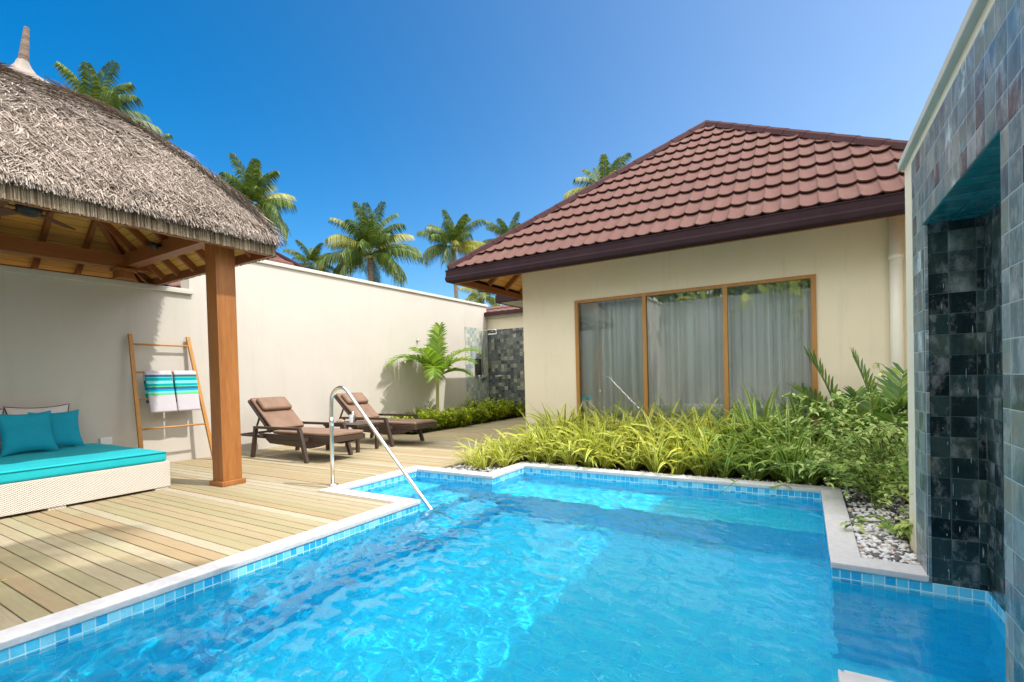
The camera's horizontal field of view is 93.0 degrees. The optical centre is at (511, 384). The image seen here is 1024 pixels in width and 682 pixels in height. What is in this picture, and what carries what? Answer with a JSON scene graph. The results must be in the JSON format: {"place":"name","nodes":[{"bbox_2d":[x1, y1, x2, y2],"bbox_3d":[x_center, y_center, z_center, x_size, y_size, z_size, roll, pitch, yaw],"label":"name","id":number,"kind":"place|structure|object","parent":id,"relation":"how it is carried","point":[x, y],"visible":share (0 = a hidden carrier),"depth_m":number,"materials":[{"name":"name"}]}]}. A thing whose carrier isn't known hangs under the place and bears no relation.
{"place":"outdoors","nodes":[
{"label":"outdoors","id":0,"kind":"place"},
{"bbox_2d":[0,416,525,630],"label":"deck","id":1,"kind":"structure","parent":0,"point":[80,553],"depth_m":3.81,"materials":[{"name":"brown wood"}]},
{"bbox_2d":[0,443,170,516],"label":"daybed","id":2,"kind":"object","parent":1,"relation":"on","point":[48,480],"visible":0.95,"depth_m":4.47,"materials":[{"name":"white wicker"}]},
{"bbox_2d":[0,410,58,455],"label":"cushion","id":3,"kind":"object","parent":2,"relation":"on","point":[24,432],"visible":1,"depth_m":5.03,"materials":[{"name":"teal fabric"}]},
{"bbox_2d":[3,404,74,445],"bbox_3d":[-5.239,0.476,5.396,0.194,0.495,0.549,-1,1,31],"label":"cushion","id":4,"kind":"object","parent":2,"relation":"on","point":[19,411],"visible":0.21,"depth_m":5.38,"materials":[{"name":"white fabric"}]},
{"bbox_2d":[27,409,84,450],"bbox_3d":[-5.071,0.503,5.413,0.192,0.421,0.440,-1,1,31],"label":"cushion","id":5,"kind":"object","parent":2,"relation":"on","point":[65,428],"visible":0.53,"depth_m":5.44,"materials":[{"name":"teal fabric"}]},
{"bbox_2d":[0,26,286,486],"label":"thatched pavilion","id":6,"kind":"structure","parent":1,"relation":"on","point":[119,188],"depth_m":4.75,"materials":[{"name":"brown wood"}]},
{"bbox_2d":[0,200,75,229],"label":"ceiling fan","id":7,"kind":"object","parent":6,"relation":"hanging from","point":[28,211],"visible":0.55,"depth_m":4.69,"materials":[{"name":"black metal"}]},
{"bbox_2d":[127,334,211,455],"bbox_3d":[-4.560,0.198,6.532,0.318,1.726,0.905,-1,1,31],"label":"towel ladder","id":8,"kind":"object","parent":1,"relation":"on","point":[131,344],"visible":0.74,"depth_m":6.28,"materials":[{"name":"brown wood"}]},
{"bbox_2d":[143,371,177,412],"bbox_3d":[-4.642,0.092,6.415,0.138,0.550,0.331,-1,1,31],"label":"towel","id":9,"kind":"object","parent":8,"relation":"hanging from","point":[159,391],"visible":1,"depth_m":6.39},
{"bbox_2d":[172,371,200,410],"bbox_3d":[-4.479,0.084,6.684,0.138,0.550,0.281,-1,1,31],"label":"towel","id":10,"kind":"object","parent":8,"relation":"hanging from","point":[185,385],"visible":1,"depth_m":6.67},
{"bbox_2d":[241,396,364,462],"bbox_3d":[-3.058,0.607,6.941,2.110,0.848,0.760,-1,1,31],"label":"sun lounger","id":11,"kind":"object","parent":1,"relation":"on","point":[278,417],"visible":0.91,"depth_m":6.88,"materials":[{"name":"fabric"}]},
{"bbox_2d":[323,421,379,452],"bbox_3d":[-2.460,0.795,7.463,0.750,0.410,0.450,-1,1,31],"label":"side table","id":12,"kind":"object","parent":1,"relation":"on","point":[356,424],"visible":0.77,"depth_m":7.35,"materials":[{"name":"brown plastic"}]},
{"bbox_2d":[327,386,432,508],"bbox_3d":[-1.204,0.674,4.557,1.578,1.341,0.109,-1,1,31],"label":"pool handrail","id":13,"kind":"object","parent":1,"relation":"attached to","point":[386,447],"visible":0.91,"depth_m":4.71,"materials":[{"name":"metal"}]},
{"bbox_2d":[334,392,436,446],"bbox_3d":[-2.288,0.565,8.286,2.110,0.848,0.760,-1,1,31],"label":"sun lounger","id":14,"kind":"object","parent":1,"relation":"on","point":[389,427],"visible":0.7,"depth_m":8.11,"materials":[{"name":"fabric"}]},
{"bbox_2d":[404,416,517,434],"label":"planting soil","id":15,"kind":"structure","parent":0,"point":[440,429],"depth_m":10.61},
{"bbox_2d":[413,407,447,431],"bbox_3d":[-1.710,0.687,9.926,0.746,0.557,0.858,-1,1,16],"label":"flowering bush","id":16,"kind":"object","parent":15,"relation":"on","point":[425,416],"visible":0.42,"depth_m":9.92,"materials":[{"name":"green plant"}]},
{"bbox_2d":[384,322,481,427],"bbox_3d":[-1.570,-0.208,10.540,1.683,2.334,2.294,-1,1,31],"label":"young palm","id":17,"kind":"object","parent":15,"relation":"on","point":[434,360],"visible":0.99,"depth_m":10.50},
{"bbox_2d":[434,409,462,428],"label":"flowering bush","id":18,"kind":"object","parent":15,"relation":"on","point":[449,423],"visible":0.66,"depth_m":10.28,"materials":[{"name":"green plant"}]},
{"bbox_2d":[443,405,471,427],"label":"flowering bush","id":19,"kind":"object","parent":15,"relation":"on","point":[465,418],"visible":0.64,"depth_m":10.41,"materials":[{"name":"green plant"}]},
{"bbox_2d":[461,401,492,424],"bbox_3d":[-0.878,0.656,11.182,0.858,0.537,0.746,-2,1,-10],"label":"flowering bush","id":20,"kind":"object","parent":15,"relation":"on","point":[479,417],"visible":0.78,"depth_m":11.11,"materials":[{"name":"green plant"}]},
{"bbox_2d":[480,398,507,421],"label":"flowering bush","id":21,"kind":"object","parent":15,"relation":"on","point":[499,409],"visible":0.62,"depth_m":11.75,"materials":[{"name":"green plant"}]},
{"bbox_2d":[497,395,515,418],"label":"flowering bush","id":22,"kind":"object","parent":15,"relation":"on","point":[506,403],"visible":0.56,"depth_m":12.47,"materials":[{"name":"green plant"}]},
{"bbox_2d":[507,400,525,416],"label":"flowering bush","id":23,"kind":"object","parent":15,"relation":"on","point":[516,412],"visible":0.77,"depth_m":12.63,"materials":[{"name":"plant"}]},
{"bbox_2d":[0,462,928,681],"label":"pool coping","id":24,"kind":"object","parent":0,"point":[843,550],"visible":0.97,"depth_m":2.97,"materials":[{"name":"white stone"}]},
{"bbox_2d":[443,434,510,462],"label":"striped grass","id":25,"kind":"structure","parent":0,"point":[484,443],"depth_m":6.13,"materials":[{"name":"green plant"}]},
{"bbox_2d":[453,461,512,471],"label":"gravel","id":26,"kind":"structure","parent":0,"point":[495,465],"depth_m":5.89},
{"bbox_2d":[453,437,496,467],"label":"striped grass","id":27,"kind":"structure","parent":26,"relation":"on","point":[470,459],"depth_m":5.79,"materials":[{"name":"green plant"}]},
{"bbox_2d":[457,446,507,470],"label":"striped grass","id":28,"kind":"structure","parent":26,"relation":"on","point":[482,465],"depth_m":5.66,"materials":[{"name":"green plant"}]},
{"bbox_2d":[0,0,971,306],"label":"sky","id":29,"kind":"structure","parent":0,"point":[487,110],"materials":[{"name":"blue"}]},
{"bbox_2d":[0,473,1005,681],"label":"water","id":30,"kind":"structure","parent":0,"point":[524,577],"depth_m":2.36,"materials":[{"name":"liquid"}]},
{"bbox_2d":[484,443,527,466],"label":"striped grass","id":31,"kind":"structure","parent":0,"point":[505,462],"depth_m":5.82,"materials":[{"name":"green plant"}]},
{"bbox_2d":[480,429,546,461],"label":"striped grass","id":32,"kind":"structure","parent":0,"point":[515,448],"depth_m":6.10,"materials":[{"name":"green plant"}]},
{"bbox_2d":[498,417,567,453],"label":"striped grass","id":33,"kind":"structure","parent":0,"point":[531,435],"depth_m":6.37,"materials":[{"name":"green plant"}]},
{"bbox_2d":[509,437,557,462],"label":"striped grass","id":34,"kind":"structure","parent":0,"point":[531,458],"depth_m":5.98,"materials":[{"name":"green plant"}]},
{"bbox_2d":[504,424,575,461],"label":"striped grass","id":35,"kind":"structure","parent":0,"point":[535,436],"depth_m":6.04,"materials":[{"name":"green plant"}]},
{"bbox_2d":[497,411,583,449],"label":"striped grass","id":36,"kind":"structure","parent":0,"point":[540,430],"depth_m":6.17,"materials":[{"name":"green plant"}]},
{"bbox_2d":[505,402,598,435],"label":"striped grass","id":37,"kind":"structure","parent":0,"point":[536,419],"depth_m":7.00,"materials":[{"name":"green plant"}]},
{"bbox_2d":[532,431,574,464],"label":"striped grass","id":38,"kind":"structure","parent":0,"point":[547,456],"depth_m":5.88,"materials":[{"name":"green plant"}]},
{"bbox_2d":[539,431,600,464],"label":"striped grass","id":39,"kind":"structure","parent":0,"point":[566,458],"depth_m":5.71,"materials":[{"name":"green plant"}]},
{"bbox_2d":[544,415,608,459],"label":"striped grass","id":40,"kind":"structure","parent":0,"point":[565,431],"depth_m":6.05,"materials":[{"name":"green plant"}]},
{"bbox_2d":[547,411,618,453],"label":"striped grass","id":41,"kind":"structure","parent":0,"point":[576,430],"depth_m":5.93,"materials":[{"name":"green plant"}]},
{"bbox_2d":[556,438,612,469],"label":"striped grass","id":42,"kind":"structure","parent":0,"point":[588,462],"depth_m":5.58,"materials":[{"name":"green plant"}]},
{"bbox_2d":[553,420,643,465],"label":"striped grass","id":43,"kind":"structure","parent":0,"point":[602,436],"depth_m":5.78,"materials":[{"name":"green plant"}]},
{"bbox_2d":[578,438,635,468],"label":"striped grass","id":44,"kind":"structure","parent":0,"point":[605,464],"depth_m":5.48,"materials":[{"name":"green plant"}]},
{"bbox_2d":[585,398,643,439],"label":"striped grass","id":45,"kind":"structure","parent":0,"point":[615,415],"depth_m":6.75,"materials":[{"name":"green plant"}]},
{"bbox_2d":[576,422,675,463],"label":"striped grass","id":46,"kind":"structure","parent":0,"point":[622,448],"depth_m":5.71,"materials":[{"name":"green plant"}]},
{"bbox_2d":[596,439,656,470],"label":"striped grass","id":47,"kind":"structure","parent":0,"point":[630,466],"depth_m":5.39,"materials":[{"name":"green plant"}]},
{"bbox_2d":[598,422,676,465],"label":"striped grass","id":48,"kind":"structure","parent":0,"point":[632,443],"depth_m":5.56,"materials":[{"name":"green plant"}]},
{"bbox_2d":[617,426,685,468],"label":"striped grass","id":49,"kind":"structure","parent":0,"point":[643,452],"depth_m":5.33,"materials":[{"name":"green plant"}]},
{"bbox_2d":[485,453,837,486],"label":"planting soil","id":50,"kind":"structure","parent":0,"point":[689,472],"depth_m":5.34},
{"bbox_2d":[471,433,528,462],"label":"striped grass","id":51,"kind":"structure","parent":50,"relation":"on","point":[494,451],"depth_m":6.06,"materials":[{"name":"green plant"}]},
{"bbox_2d":[566,426,642,467],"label":"striped grass","id":52,"kind":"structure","parent":50,"relation":"on","point":[606,448],"depth_m":5.58,"materials":[{"name":"green plant"}]},
{"bbox_2d":[447,461,829,486],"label":"gravel","id":53,"kind":"structure","parent":50,"relation":"on","point":[469,468],"depth_m":5.64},
{"bbox_2d":[705,396,818,459],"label":"striped grass","id":54,"kind":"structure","parent":50,"relation":"on","point":[747,439],"depth_m":5.17,"materials":[{"name":"green plant"}]},
{"bbox_2d":[707,395,827,449],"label":"striped grass","id":55,"kind":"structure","parent":50,"relation":"on","point":[742,419],"depth_m":5.55,"materials":[{"name":"green plant"}]},
{"bbox_2d":[615,409,708,453],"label":"striped grass","id":56,"kind":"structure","parent":0,"point":[651,430],"depth_m":5.64,"materials":[{"name":"green plant"}]},
{"bbox_2d":[624,427,701,472],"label":"striped grass","id":57,"kind":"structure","parent":0,"point":[656,459],"depth_m":5.23,"materials":[{"name":"green plant"}]},
{"bbox_2d":[631,396,713,433],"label":"striped grass","id":58,"kind":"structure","parent":0,"point":[672,415],"depth_m":6.66,"materials":[{"name":"green plant"}]},
{"bbox_2d":[641,436,705,474],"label":"striped grass","id":59,"kind":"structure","parent":0,"point":[677,470],"depth_m":5.07,"materials":[{"name":"green plant"}]},
{"bbox_2d":[631,414,723,462],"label":"striped grass","id":60,"kind":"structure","parent":0,"point":[700,425],"depth_m":5.55,"materials":[{"name":"green plant"}]},
{"bbox_2d":[652,409,727,468],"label":"striped grass","id":61,"kind":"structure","parent":0,"point":[681,440],"depth_m":5.33,"materials":[{"name":"green plant"}]},
{"bbox_2d":[656,401,738,444],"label":"striped grass","id":62,"kind":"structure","parent":0,"point":[709,423],"depth_m":5.86,"materials":[{"name":"green plant"}]},
{"bbox_2d":[657,437,740,476],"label":"striped grass","id":63,"kind":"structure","parent":0,"point":[698,471],"depth_m":4.96,"materials":[{"name":"green plant"}]},
{"bbox_2d":[650,422,762,461],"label":"striped grass","id":64,"kind":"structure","parent":0,"point":[709,438],"depth_m":5.19,"materials":[{"name":"green plant"}]},
{"bbox_2d":[651,404,763,447],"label":"striped grass","id":65,"kind":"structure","parent":0,"point":[714,432],"depth_m":5.63,"materials":[{"name":"green plant"}]},
{"bbox_2d":[668,421,752,475],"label":"striped grass","id":66,"kind":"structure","parent":0,"point":[711,472],"depth_m":4.98,"materials":[{"name":"green plant"}]},
{"bbox_2d":[654,395,767,439],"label":"striped grass","id":67,"kind":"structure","parent":0,"point":[705,423],"depth_m":5.95,"materials":[{"name":"green plant"}]},
{"bbox_2d":[673,430,765,475],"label":"striped grass","id":68,"kind":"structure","parent":0,"point":[734,470],"depth_m":4.98,"materials":[{"name":"green plant"}]},
{"bbox_2d":[692,430,762,478],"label":"striped grass","id":69,"kind":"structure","parent":0,"point":[720,474],"depth_m":4.87,"materials":[{"name":"green plant"}]},
{"bbox_2d":[666,411,804,463],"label":"striped grass","id":70,"kind":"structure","parent":0,"point":[724,439],"depth_m":5.12,"materials":[{"name":"green plant"}]},
{"bbox_2d":[696,438,790,478],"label":"striped grass","id":71,"kind":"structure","parent":0,"point":[741,472],"depth_m":4.83,"materials":[{"name":"green plant"}]},
{"bbox_2d":[701,436,809,480],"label":"striped grass","id":72,"kind":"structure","parent":0,"point":[758,475],"depth_m":4.70,"materials":[{"name":"green plant"}]},
{"bbox_2d":[708,382,804,441],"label":"striped grass","id":73,"kind":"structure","parent":0,"point":[752,410],"depth_m":5.51,"materials":[{"name":"green plant"}]},
{"bbox_2d":[699,385,813,433],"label":"striped grass","id":74,"kind":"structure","parent":0,"point":[770,407],"depth_m":5.88,"materials":[{"name":"green plant"}]},
{"bbox_2d":[718,398,849,465],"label":"striped grass","id":75,"kind":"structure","parent":0,"point":[790,440],"depth_m":4.84,"materials":[{"name":"green plant"}]},
{"bbox_2d":[737,401,833,455],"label":"striped grass","id":76,"kind":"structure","parent":0,"point":[779,420],"depth_m":5.07,"materials":[{"name":"green plant"}]},
{"bbox_2d":[736,431,836,480],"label":"striped grass","id":77,"kind":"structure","parent":0,"point":[774,474],"depth_m":4.73,"materials":[{"name":"green plant"}]},
{"bbox_2d":[746,420,839,483],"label":"striped grass","id":78,"kind":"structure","parent":0,"point":[790,474],"depth_m":4.50,"materials":[{"name":"green plant"}]},
{"bbox_2d":[746,445,849,484],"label":"striped grass","id":79,"kind":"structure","parent":0,"point":[810,480],"depth_m":4.45,"materials":[{"name":"green plant"}]},
{"bbox_2d":[761,423,850,481],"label":"striped grass","id":80,"kind":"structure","parent":0,"point":[809,442],"depth_m":4.57,"materials":[{"name":"green plant"}]},
{"bbox_2d":[739,415,907,478],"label":"striped grass","id":81,"kind":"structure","parent":0,"point":[826,443],"depth_m":4.72,"materials":[{"name":"green plant"}]},
{"bbox_2d":[839,468,909,547],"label":"planting soil","id":82,"kind":"structure","parent":0,"point":[904,538],"depth_m":3.82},
{"bbox_2d":[714,392,908,511],"bbox_3d":[2.761,0.510,4.167,1.748,0.871,2.087,-1,1,31],"label":"trailing vine","id":83,"kind":"object","parent":82,"relation":"on","point":[903,463],"visible":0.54,"depth_m":3.76,"materials":[{"name":"green plant"}]},
{"bbox_2d":[747,391,907,468],"bbox_3d":[3.241,0.484,4.814,1.602,0.887,2.207,-1,1,31],"label":"trailing vine","id":84,"kind":"object","parent":82,"relation":"on","point":[902,430],"visible":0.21,"depth_m":4.57,"materials":[{"name":"green plant"}]},
{"bbox_2d":[750,362,910,504],"bbox_3d":[2.900,0.375,4.191,1.547,1.133,3.144,-1,1,31],"label":"trailing vine","id":85,"kind":"object","parent":82,"relation":"on","point":[880,434],"visible":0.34,"depth_m":3.89,"materials":[{"name":"green plant"}]},
{"bbox_2d":[802,386,879,452],"bbox_3d":[3.651,0.466,5.065,0.937,0.890,0.948,-2,1,-16],"label":"broad leaved palm","id":86,"kind":"object","parent":82,"relation":"on","point":[851,391],"visible":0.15,"depth_m":5.33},
{"bbox_2d":[782,345,907,436],"bbox_3d":[3.564,0.231,5.239,1.321,1.365,1.223,-1,1,31],"label":"broad leaved palm","id":87,"kind":"object","parent":82,"relation":"on","point":[899,405],"visible":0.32,"depth_m":5.29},
{"bbox_2d":[786,430,908,509],"bbox_3d":[2.797,0.615,3.829,1.130,0.669,1.997,-1,1,31],"label":"trailing vine","id":88,"kind":"object","parent":82,"relation":"on","point":[868,488],"visible":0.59,"depth_m":3.72,"materials":[{"name":"green plant"}]},
{"bbox_2d":[798,447,901,489],"bbox_3d":[3.032,0.741,4.352,0.813,0.388,0.959,-1,1,31],"label":"trailing vine","id":89,"kind":"object","parent":82,"relation":"on","point":[833,481],"visible":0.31,"depth_m":4.35,"materials":[{"name":"green plant"}]},
{"bbox_2d":[820,347,907,467],"bbox_3d":[3.659,0.259,4.891,1.210,1.310,1.077,-2,1,-33],"label":"broad leaved palm","id":90,"kind":"object","parent":82,"relation":"on","point":[888,417],"visible":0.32,"depth_m":5.02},
{"bbox_2d":[840,505,912,540],"bbox_3d":[2.381,0.876,2.997,0.605,0.235,0.622,-1,1,31],"label":"trailing vine","id":91,"kind":"object","parent":82,"relation":"on","point":[902,528],"visible":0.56,"depth_m":3.06,"materials":[{"name":"green plant"}]},
{"bbox_2d":[840,485,920,565],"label":"pebbles","id":92,"kind":"object","parent":82,"relation":"on","point":[877,543],"visible":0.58,"depth_m":3.09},
{"label":"ground","id":93,"kind":"structure","parent":0,"visible":0},
{"bbox_2d":[0,265,195,461],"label":"courtyard wall","id":94,"kind":"structure","parent":93,"relation":"on","point":[63,338],"depth_m":5.97,"materials":[{"name":"white paint"}]},
{"bbox_2d":[47,60,162,135],"bbox_3d":[-14.390,-4.758,16.892,3.735,12.168,3.775,-2,1,-13],"label":"coconut palm","id":95,"kind":"object","parent":93,"relation":"on","point":[111,97],"visible":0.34,"depth_m":16.37,"materials":[{"name":"green plant"}]},
{"bbox_2d":[161,251,308,287],"bbox_3d":[-11.030,-1.563,12.193,6.559,5.729,15.561,-1,1,31],"label":"bungalow","id":96,"kind":"object","parent":93,"relation":"on","point":[281,258],"visible":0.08,"depth_m":16.08,"materials":[{"name":"beige paint"}]},
{"bbox_2d":[216,152,297,247],"bbox_3d":[-8.424,-3.043,15.986,2.957,8.453,3.067,-2,1,0],"label":"coconut palm","id":97,"kind":"object","parent":93,"relation":"on","point":[250,187],"visible":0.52,"depth_m":15.56,"materials":[{"name":"green plant"}]},
{"bbox_2d":[283,239,334,272],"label":"coconut palm","id":98,"kind":"object","parent":93,"relation":"on","point":[314,253],"visible":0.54,"depth_m":20.07,"materials":[{"name":"green plant"}]},
{"bbox_2d":[181,260,488,458],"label":"courtyard wall","id":99,"kind":"structure","parent":93,"relation":"on","point":[309,340],"depth_m":8.95,"materials":[{"name":"white paint"}]},
{"bbox_2d":[475,329,501,378],"bbox_3d":[-0.610,-0.799,12.880,0.597,1.331,0.460,-1,1,31],"label":"rain shower","id":100,"kind":"object","parent":99,"relation":"attached to","point":[478,371],"visible":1,"depth_m":12.84,"materials":[{"name":"silver metal"}]},
{"bbox_2d":[316,201,423,287],"bbox_3d":[-5.911,-3.170,20.247,4.061,8.442,4.195,-2,1,-33],"label":"coconut palm","id":101,"kind":"object","parent":93,"relation":"on","point":[368,234],"visible":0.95,"depth_m":19.63,"materials":[{"name":"green plant"}]},
{"bbox_2d":[416,209,485,298],"bbox_3d":[-2.741,-3.721,23.761,3.354,9.307,3.435,-1,1,31],"label":"coconut palm","id":102,"kind":"object","parent":93,"relation":"on","point":[453,234],"visible":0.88,"depth_m":23.29,"materials":[{"name":"green plant"}]},
{"bbox_2d":[458,287,500,306],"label":"coconut palm","id":103,"kind":"object","parent":93,"relation":"on","point":[472,296],"visible":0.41,"depth_m":29.54,"materials":[{"name":"green plant"}]},
{"bbox_2d":[480,211,519,244],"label":"coconut palm","id":104,"kind":"object","parent":93,"relation":"on","point":[503,226],"visible":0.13,"depth_m":25.51,"materials":[{"name":"green plant"}]},
{"bbox_2d":[486,313,525,416],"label":"shower wall","id":105,"kind":"structure","parent":93,"relation":"on","point":[506,354],"depth_m":13.15,"materials":[{"name":"grey tile"}]},
{"bbox_2d":[484,305,522,316],"bbox_3d":[0.401,-2.079,13.392,2.700,0.376,1.450,-1,1,31],"label":"gate canopy","id":106,"kind":"object","parent":105,"relation":"on","point":[499,310],"visible":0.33,"depth_m":13.11,"materials":[{"name":"tile"}]},
{"bbox_2d":[495,295,522,308],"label":"villa wing","id":107,"kind":"structure","parent":93,"relation":"on","point":[504,300],"depth_m":11.37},
{"bbox_2d":[563,152,631,199],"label":"coconut palm","id":108,"kind":"object","parent":93,"relation":"on","point":[602,169],"visible":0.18,"depth_m":23.00,"materials":[{"name":"green plant"}]},
{"bbox_2d":[445,120,907,462],"bbox_3d":[3.609,-1.916,8.873,6.840,5.764,6.836,-1,1,31],"label":"villa","id":109,"kind":"object","parent":93,"relation":"on","point":[710,205],"visible":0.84,"depth_m":6.39,"materials":[{"name":"beige paint"}]},
{"bbox_2d":[579,279,812,430],"bbox_3d":[2.496,-0.274,6.944,3.300,2.300,0.124,-1,1,31],"label":"curtain","id":110,"kind":"object","parent":109,"relation":"hanging from","point":[769,330],"visible":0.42,"depth_m":6.84,"materials":[{"name":"fabric"}]},
{"bbox_2d":[574,274,817,427],"bbox_3d":[2.371,-0.208,6.756,3.176,2.220,0.075,-1,1,31],"label":"window frame","id":111,"kind":"structure","parent":109,"relation":"in","point":[724,287],"depth_m":6.48,"materials":[{"name":"brown wood"}]},
{"bbox_2d":[898,0,1023,681],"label":"slate feature wall","id":112,"kind":"structure","parent":93,"relation":"on","point":[961,162],"depth_m":2.24,"materials":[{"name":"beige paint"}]},
{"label":"pool","id":113,"kind":"structure","parent":0,"visible":0},
{"bbox_2d":[0,468,1004,664],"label":"pool waterline","id":114,"kind":"object","parent":113,"relation":"attached to","point":[141,607],"visible":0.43,"depth_m":2.69,"materials":[{"name":"tile"}]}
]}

